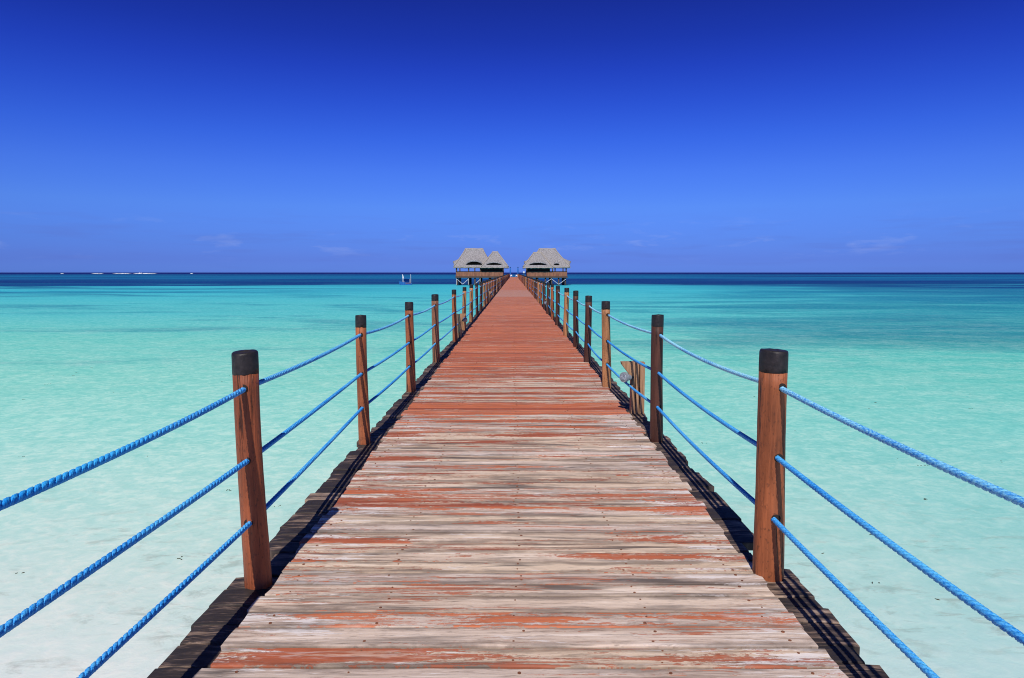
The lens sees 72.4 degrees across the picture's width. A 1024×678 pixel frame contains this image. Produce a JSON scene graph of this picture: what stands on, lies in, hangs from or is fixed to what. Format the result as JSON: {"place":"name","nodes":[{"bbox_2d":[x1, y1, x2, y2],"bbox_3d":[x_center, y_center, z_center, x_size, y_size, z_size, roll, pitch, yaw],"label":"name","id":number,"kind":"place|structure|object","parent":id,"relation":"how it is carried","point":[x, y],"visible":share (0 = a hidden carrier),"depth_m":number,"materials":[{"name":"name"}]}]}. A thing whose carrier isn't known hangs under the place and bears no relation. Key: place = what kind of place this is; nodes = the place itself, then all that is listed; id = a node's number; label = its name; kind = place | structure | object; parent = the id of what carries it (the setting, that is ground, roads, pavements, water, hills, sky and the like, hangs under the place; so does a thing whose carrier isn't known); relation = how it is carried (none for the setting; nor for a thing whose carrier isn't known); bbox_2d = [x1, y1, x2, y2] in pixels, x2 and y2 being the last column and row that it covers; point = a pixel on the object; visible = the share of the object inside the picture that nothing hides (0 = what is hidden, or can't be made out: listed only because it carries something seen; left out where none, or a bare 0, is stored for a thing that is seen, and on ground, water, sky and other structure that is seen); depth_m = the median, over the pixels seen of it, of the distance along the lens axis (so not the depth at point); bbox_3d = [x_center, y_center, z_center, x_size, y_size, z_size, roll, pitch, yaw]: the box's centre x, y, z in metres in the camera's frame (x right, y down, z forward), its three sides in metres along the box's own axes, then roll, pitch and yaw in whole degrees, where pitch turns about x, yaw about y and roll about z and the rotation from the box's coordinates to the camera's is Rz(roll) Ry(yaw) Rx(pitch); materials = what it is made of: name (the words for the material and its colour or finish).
{"place":"outdoors","nodes":[
{"label":"outdoors","id":0,"kind":"place"},
{"bbox_2d":[453,248,508,284],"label":"thatched pavilion","id":1,"kind":"structure","parent":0,"point":[493,264],"depth_m":189.40,"materials":[{"name":"grey wicker"}]},
{"bbox_2d":[0,272,1023,677],"bbox_3d":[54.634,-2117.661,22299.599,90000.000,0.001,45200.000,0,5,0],"label":"water","id":2,"kind":"structure","parent":0,"point":[926,360],"depth_m":16.84,"materials":[{"name":"teal liquid"}]},
{"bbox_2d":[61,273,192,273],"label":"surf","id":3,"kind":"structure","parent":2,"relation":"on","point":[127,273],"depth_m":1891.28,"materials":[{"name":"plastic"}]},
{"bbox_2d":[399,274,411,284],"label":"boat","id":4,"kind":"object","parent":2,"relation":"on","point":[404,281],"visible":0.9,"depth_m":197.74,"materials":[{"name":"blue paint"}]},
{"bbox_2d":[0,0,1023,271],"label":"sky","id":5,"kind":"structure","parent":0,"point":[136,135],"materials":[{"name":"blue"}]},
{"bbox_2d":[523,248,570,284],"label":"thatched pavilion","id":6,"kind":"structure","parent":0,"point":[540,262],"depth_m":189.43,"materials":[{"name":"grey wicker"}]},
{"label":"sea bed","id":7,"kind":"structure","parent":0,"visible":0},
{"bbox_2d":[147,277,888,677],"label":"wooden pier","id":8,"kind":"structure","parent":7,"relation":"on","point":[511,491],"depth_m":3.93,"materials":[{"name":"brown wood"}]},
{"bbox_2d":[231,349,271,589],"bbox_3d":[-1.335,0.807,3.618,0.159,1.507,0.147,0,5,0],"label":"railing post","id":9,"kind":"object","parent":8,"relation":"on","point":[253,510],"visible":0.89,"depth_m":3.55,"materials":[{"name":"brown wood"}]},
{"bbox_2d":[0,284,496,637],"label":"rope","id":10,"kind":"object","parent":9,"relation":"attached to","point":[18,619],"visible":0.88,"depth_m":2.58,"materials":[{"name":"blue fabric"}]},
{"bbox_2d":[0,277,501,510],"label":"rope","id":11,"kind":"object","parent":9,"relation":"attached to","point":[21,496],"visible":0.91,"depth_m":2.59,"materials":[{"name":"blue fabric"}]},
{"bbox_2d":[76,288,496,677],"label":"rope","id":12,"kind":"object","parent":9,"relation":"attached to","point":[96,665],"visible":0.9,"depth_m":3.02,"materials":[{"name":"blue fabric"}]},
{"bbox_2d":[355,315,370,444],"bbox_3d":[-1.409,0.521,6.633,0.124,1.507,0.118,-1,5,-7],"label":"railing post","id":13,"kind":"object","parent":8,"relation":"on","point":[362,391],"visible":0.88,"depth_m":6.58,"materials":[{"name":"brown wood"}]},
{"bbox_2d":[405,302,415,391],"bbox_3d":[-1.387,0.245,9.548,0.133,1.505,0.130,-3,6,-29],"label":"railing post","id":14,"kind":"object","parent":8,"relation":"on","point":[410,362],"visible":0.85,"depth_m":9.50,"materials":[{"name":"brown wood"}]},
{"bbox_2d":[431,294,439,361],"bbox_3d":[-1.380,-0.058,12.703,0.159,1.511,0.147,0,6,0],"label":"railing post","id":15,"kind":"object","parent":8,"relation":"on","point":[435,330],"visible":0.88,"depth_m":12.64,"materials":[{"name":"brown wood"}]},
{"bbox_2d":[452,289,457,341],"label":"railing post","id":16,"kind":"object","parent":8,"relation":"on","point":[454,323],"visible":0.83,"depth_m":16.48,"materials":[{"name":"brown wood"}]},
{"bbox_2d":[457,313,467,337],"bbox_3d":[-1.267,-0.216,17.615,0.297,0.855,0.237,0,5,0],"label":"lamp stub","id":17,"kind":"object","parent":8,"relation":"attached to","point":[460,317],"visible":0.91,"depth_m":17.50,"materials":[{"name":"brown wood"}]},
{"bbox_2d":[462,287,465,329],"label":"railing post","id":18,"kind":"object","parent":8,"relation":"on","point":[464,308],"visible":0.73,"depth_m":19.71,"materials":[{"name":"brown wood"}]},
{"bbox_2d":[469,284,472,321],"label":"railing post","id":19,"kind":"object","parent":8,"relation":"on","point":[471,304],"visible":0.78,"depth_m":23.05,"materials":[{"name":"brown wood"}]},
{"bbox_2d":[475,283,478,314],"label":"railing post","id":20,"kind":"object","parent":8,"relation":"on","point":[476,299],"visible":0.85,"depth_m":26.53,"materials":[{"name":"black paint"}]},
{"bbox_2d":[479,282,482,309],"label":"railing post","id":21,"kind":"object","parent":8,"relation":"on","point":[481,297],"visible":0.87,"depth_m":30.02,"materials":[{"name":"black paint"}]},
{"bbox_2d":[483,281,485,306],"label":"railing post","id":22,"kind":"object","parent":8,"relation":"on","point":[484,294],"visible":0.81,"depth_m":33.40,"materials":[{"name":"brown wood"}]},
{"bbox_2d":[486,280,487,303],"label":"railing post","id":23,"kind":"object","parent":8,"relation":"on","point":[487,292],"visible":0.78,"depth_m":36.58,"materials":[{"name":"black paint"}]},
{"bbox_2d":[534,279,536,298],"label":"railing post","id":24,"kind":"object","parent":8,"relation":"on","point":[535,295],"visible":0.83,"depth_m":43.28,"materials":[{"name":"black paint"}]},
{"bbox_2d":[538,280,539,302],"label":"railing post","id":25,"kind":"object","parent":8,"relation":"on","point":[538,291],"visible":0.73,"depth_m":37.07,"materials":[{"name":"brown wood"}]},
{"bbox_2d":[540,281,542,305],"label":"railing post","id":26,"kind":"object","parent":8,"relation":"on","point":[541,288],"visible":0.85,"depth_m":33.89,"materials":[{"name":"brown wood"}]},
{"bbox_2d":[543,281,545,309],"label":"railing post","id":27,"kind":"object","parent":8,"relation":"on","point":[544,292],"visible":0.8,"depth_m":30.40,"materials":[{"name":"black paint"}]},
{"bbox_2d":[546,282,549,313],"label":"railing post","id":28,"kind":"object","parent":8,"relation":"on","point":[548,300],"visible":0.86,"depth_m":27.02,"materials":[{"name":"black paint"}]},
{"bbox_2d":[551,284,554,319],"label":"railing post","id":29,"kind":"object","parent":8,"relation":"on","point":[552,303],"visible":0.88,"depth_m":24.03,"materials":[{"name":"brown wood"}]},
{"bbox_2d":[555,286,559,325],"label":"railing post","id":30,"kind":"object","parent":8,"relation":"on","point":[557,318],"visible":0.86,"depth_m":21.25,"materials":[{"name":"black paint"}]},
{"bbox_2d":[563,288,568,335],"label":"railing post","id":31,"kind":"object","parent":8,"relation":"on","point":[566,314],"visible":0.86,"depth_m":17.76,"materials":[{"name":"brown wood"}]},
{"bbox_2d":[573,290,578,347],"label":"railing post","id":32,"kind":"object","parent":8,"relation":"on","point":[575,323],"visible":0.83,"depth_m":15.03,"materials":[{"name":"brown wood"}]},
{"bbox_2d":[584,295,591,363],"bbox_3d":[1.350,-0.033,12.508,0.146,1.490,0.135,0,5,0],"label":"railing post","id":33,"kind":"object","parent":8,"relation":"on","point":[588,321],"visible":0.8,"depth_m":12.45,"materials":[{"name":"brown wood"}]},
{"bbox_2d":[532,290,939,677],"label":"rope","id":34,"kind":"object","parent":33,"relation":"attached to","point":[913,657],"visible":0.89,"depth_m":3.06,"materials":[{"name":"blue fabric"}]},
{"bbox_2d":[601,301,610,388],"bbox_3d":[1.325,0.218,9.825,0.147,1.504,0.137,0,6,0],"label":"railing post","id":35,"kind":"object","parent":8,"relation":"on","point":[606,353],"visible":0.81,"depth_m":9.76,"materials":[{"name":"brown wood"}]},
{"bbox_2d":[620,361,644,413],"bbox_3d":[1.379,0.692,8.065,0.297,0.855,0.237,0,5,0],"label":"lamp stub","id":36,"kind":"object","parent":8,"relation":"attached to","point":[634,374],"visible":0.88,"depth_m":8.05,"materials":[{"name":"brown wood"}]},
{"bbox_2d":[650,314,663,442],"bbox_3d":[1.394,0.513,6.715,0.133,1.507,0.129,0,5,-3],"label":"railing post","id":37,"kind":"object","parent":8,"relation":"on","point":[656,395],"visible":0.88,"depth_m":6.66,"materials":[{"name":"brown wood"}]},
{"bbox_2d":[752,348,788,581],"bbox_3d":[1.369,0.800,3.702,0.170,1.505,0.162,0,6,0],"label":"railing post","id":38,"kind":"object","parent":8,"relation":"on","point":[768,550],"visible":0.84,"depth_m":3.63,"materials":[{"name":"brown wood"}]},
{"bbox_2d":[522,276,1023,507],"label":"rope","id":39,"kind":"object","parent":38,"relation":"attached to","point":[998,491],"visible":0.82,"depth_m":2.58,"materials":[{"name":"blue fabric"}]},
{"bbox_2d":[534,287,1023,645],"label":"rope","id":40,"kind":"object","parent":38,"relation":"attached to","point":[1009,629],"visible":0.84,"depth_m":2.57,"materials":[{"name":"blue fabric"}]}
]}

